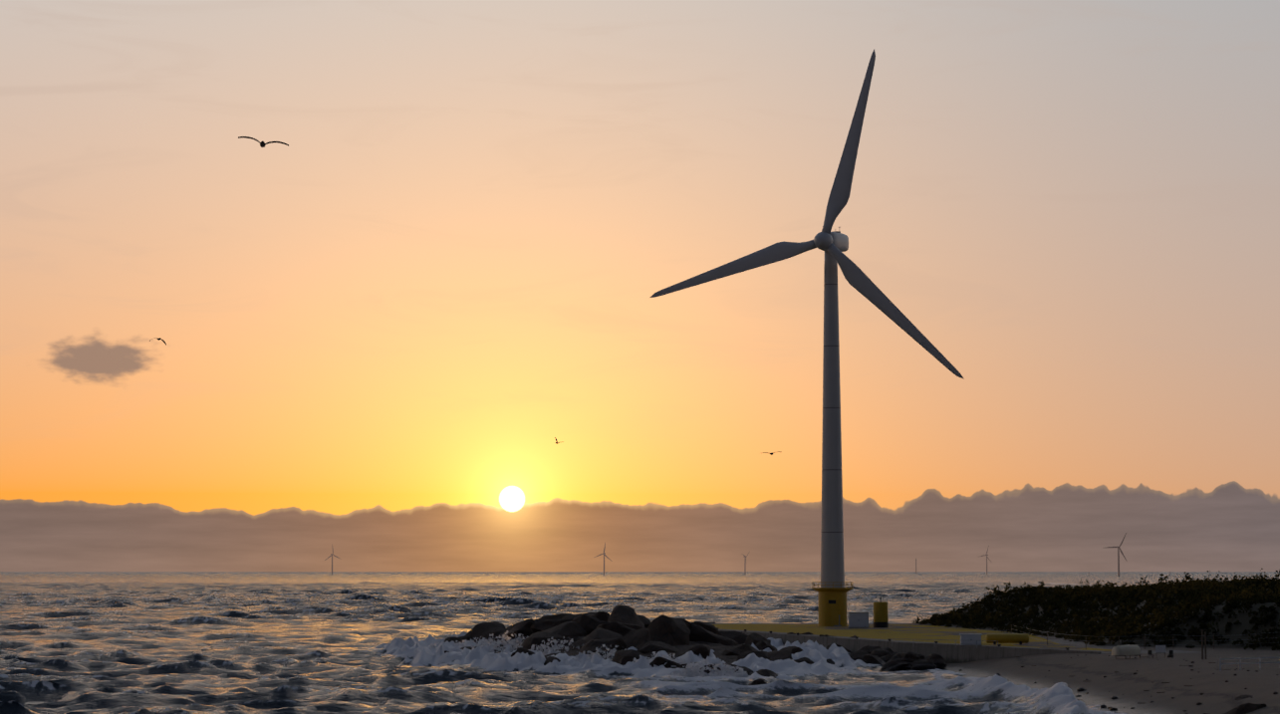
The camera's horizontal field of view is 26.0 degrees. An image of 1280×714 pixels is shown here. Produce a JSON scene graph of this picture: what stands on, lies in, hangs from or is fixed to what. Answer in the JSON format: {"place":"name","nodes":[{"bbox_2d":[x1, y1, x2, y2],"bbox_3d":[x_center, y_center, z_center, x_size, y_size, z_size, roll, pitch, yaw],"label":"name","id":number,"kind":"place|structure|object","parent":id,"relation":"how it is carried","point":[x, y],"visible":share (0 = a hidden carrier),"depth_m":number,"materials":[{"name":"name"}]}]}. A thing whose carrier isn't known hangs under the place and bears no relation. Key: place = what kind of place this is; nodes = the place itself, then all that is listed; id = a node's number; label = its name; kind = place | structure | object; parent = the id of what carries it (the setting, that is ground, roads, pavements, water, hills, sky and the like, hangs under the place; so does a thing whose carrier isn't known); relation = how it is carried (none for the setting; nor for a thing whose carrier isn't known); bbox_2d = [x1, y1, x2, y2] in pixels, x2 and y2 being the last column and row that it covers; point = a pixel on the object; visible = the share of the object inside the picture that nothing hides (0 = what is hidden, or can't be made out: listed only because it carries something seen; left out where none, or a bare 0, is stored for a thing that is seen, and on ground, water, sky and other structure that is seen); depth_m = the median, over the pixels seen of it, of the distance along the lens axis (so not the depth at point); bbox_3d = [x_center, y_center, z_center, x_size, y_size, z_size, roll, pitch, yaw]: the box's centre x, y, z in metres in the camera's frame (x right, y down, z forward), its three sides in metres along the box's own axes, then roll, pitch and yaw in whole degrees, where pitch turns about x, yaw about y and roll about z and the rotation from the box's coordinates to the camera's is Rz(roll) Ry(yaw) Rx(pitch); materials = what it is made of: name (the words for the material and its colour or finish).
{"place":"outdoors","nodes":[
{"label":"outdoors","id":0,"kind":"place"},
{"bbox_2d":[238,136,288,147],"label":"bird","id":1,"kind":"object","parent":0,"point":[262,143],"visible":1,"depth_m":72.05},
{"bbox_2d":[0,581,1157,713],"bbox_3d":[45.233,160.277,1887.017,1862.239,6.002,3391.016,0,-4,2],"label":"sea","id":2,"kind":"structure","parent":0,"point":[140,647],"depth_m":425.21,"materials":[{"name":"liquid"}]},
{"bbox_2d":[428,630,749,677],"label":"foam","id":3,"kind":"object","parent":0,"point":[692,668],"depth_m":400.23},
{"bbox_2d":[0,571,1279,582],"bbox_3d":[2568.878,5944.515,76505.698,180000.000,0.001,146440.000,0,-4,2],"label":"sea","id":4,"kind":"structure","parent":0,"point":[535,577],"depth_m":7457.38,"materials":[{"name":"liquid"}]},
{"bbox_2d":[324,549,341,574],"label":"turbine","id":5,"kind":"object","parent":4,"relation":"on","point":[332,560],"visible":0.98,"depth_m":12206.72,"materials":[{"name":"white metal"}]},
{"bbox_2d":[594,542,612,575],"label":"turbine","id":6,"kind":"object","parent":4,"relation":"on","point":[604,558],"visible":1,"depth_m":11636.34,"materials":[{"name":"white metal"}]},
{"bbox_2d":[980,545,991,574],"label":"turbine","id":7,"kind":"object","parent":4,"relation":"on","point":[986,555],"visible":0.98,"depth_m":12685.70,"materials":[{"name":"white metal"}]},
{"bbox_2d":[1106,533,1126,576],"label":"turbine","id":8,"kind":"object","parent":4,"relation":"on","point":[1119,549],"visible":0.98,"depth_m":8581.07,"materials":[{"name":"white metal"}]},
{"bbox_2d":[0,0,1279,571],"label":"sky","id":9,"kind":"structure","parent":0,"point":[381,328],"materials":[{"name":"orange"}]},
{"bbox_2d":[780,590,1279,713],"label":"sandy beach","id":10,"kind":"structure","parent":0,"point":[1262,685],"depth_m":342.13,"materials":[{"name":"beige sand"}]},
{"bbox_2d":[475,636,763,664],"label":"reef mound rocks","id":11,"kind":"object","parent":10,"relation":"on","point":[718,648],"visible":0.08,"depth_m":414.45,"materials":[{"name":"black stone"}]},
{"bbox_2d":[444,604,1266,713],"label":"shore rocks","id":12,"kind":"object","parent":10,"relation":"on","point":[623,627],"visible":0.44,"depth_m":422.38,"materials":[{"name":"black stone"}]},
{"bbox_2d":[709,623,1201,663],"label":"quay wall","id":13,"kind":"structure","parent":10,"relation":"on","point":[952,654],"depth_m":419.07,"materials":[{"name":"concrete"}]},
{"bbox_2d":[716,627,1069,650],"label":"mooring bollards","id":14,"kind":"object","parent":13,"relation":"on","point":[857,638],"visible":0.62,"depth_m":450.78,"materials":[{"name":"black metal"}]},
{"bbox_2d":[705,622,1100,653],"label":"quay kerb","id":15,"kind":"structure","parent":13,"relation":"on","point":[1040,649],"depth_m":419.84,"materials":[{"name":"concrete"}]},
{"bbox_2d":[713,624,1111,651],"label":"yellow pad","id":16,"kind":"object","parent":13,"relation":"on","point":[909,635],"visible":0.5,"depth_m":513.66,"materials":[{"name":"paint"}]},
{"bbox_2d":[650,49,964,626],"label":"wind turbine","id":17,"kind":"object","parent":16,"relation":"on","point":[834,245],"visible":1,"depth_m":569.57,"materials":[{"name":"white paint"}]},
{"bbox_2d":[847,612,868,627],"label":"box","id":18,"kind":"object","parent":16,"relation":"on","point":[858,620],"visible":0.98,"depth_m":550.78,"materials":[{"name":"white paint"}]},
{"bbox_2d":[873,597,888,627],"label":"storage tank","id":19,"kind":"object","parent":16,"relation":"on","point":[881,619],"visible":0.98,"depth_m":552.75,"materials":[{"name":"metal"}]},
{"bbox_2d":[985,633,1028,645],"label":"yellow tank","id":20,"kind":"object","parent":16,"relation":"on","point":[1020,639],"visible":1,"depth_m":422.34,"materials":[{"name":"metal"}]},
{"bbox_2d":[891,638,998,648],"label":"guard rail","id":21,"kind":"object","parent":13,"relation":"on","point":[952,643],"visible":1,"depth_m":407.36,"materials":[{"name":"yellow metal"}]},
{"bbox_2d":[960,634,982,645],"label":"equipment box","id":22,"kind":"object","parent":13,"relation":"on","point":[968,640],"visible":0.9,"depth_m":416.58,"materials":[{"name":"white paint"}]},
{"bbox_2d":[912,568,1279,650],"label":"bushes","id":23,"kind":"object","parent":10,"relation":"on","point":[1192,598],"visible":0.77,"depth_m":480.19,"materials":[{"name":"green plant"}]},
{"bbox_2d":[1016,655,1216,708],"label":"stones","id":24,"kind":"object","parent":10,"relation":"on","point":[1144,690],"visible":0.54,"depth_m":311.91,"materials":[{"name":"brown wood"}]},
{"bbox_2d":[959,654,1278,713],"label":"pebbles","id":25,"kind":"object","parent":10,"relation":"on","point":[1115,697],"visible":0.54,"depth_m":300.15,"materials":[{"name":"grey stone"}]},
{"bbox_2d":[1111,644,1140,659],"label":"tank","id":26,"kind":"object","parent":10,"relation":"on","point":[1126,650],"visible":0.98,"depth_m":355.43,"materials":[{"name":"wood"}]},
{"bbox_2d":[1011,625,1276,649],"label":"wire fence","id":27,"kind":"object","parent":10,"relation":"on","point":[1086,640],"visible":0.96,"depth_m":399.04,"materials":[{"name":"brown wood"}]},
{"bbox_2d":[1155,645,1165,658],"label":"notice board","id":28,"kind":"object","parent":10,"relation":"on","point":[1159,648],"visible":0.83,"depth_m":358.30,"materials":[{"name":"white paint"}]},
{"bbox_2d":[1201,629,1206,659],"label":"timber posts","id":29,"kind":"object","parent":10,"relation":"on","point":[1204,635],"visible":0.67,"depth_m":351.98,"materials":[{"name":"brown wood"}]},
{"bbox_2d":[1219,657,1279,670],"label":"rail fence","id":30,"kind":"object","parent":10,"relation":"on","point":[1239,663],"visible":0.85,"depth_m":314.56,"materials":[{"name":"white paint"}]}
]}

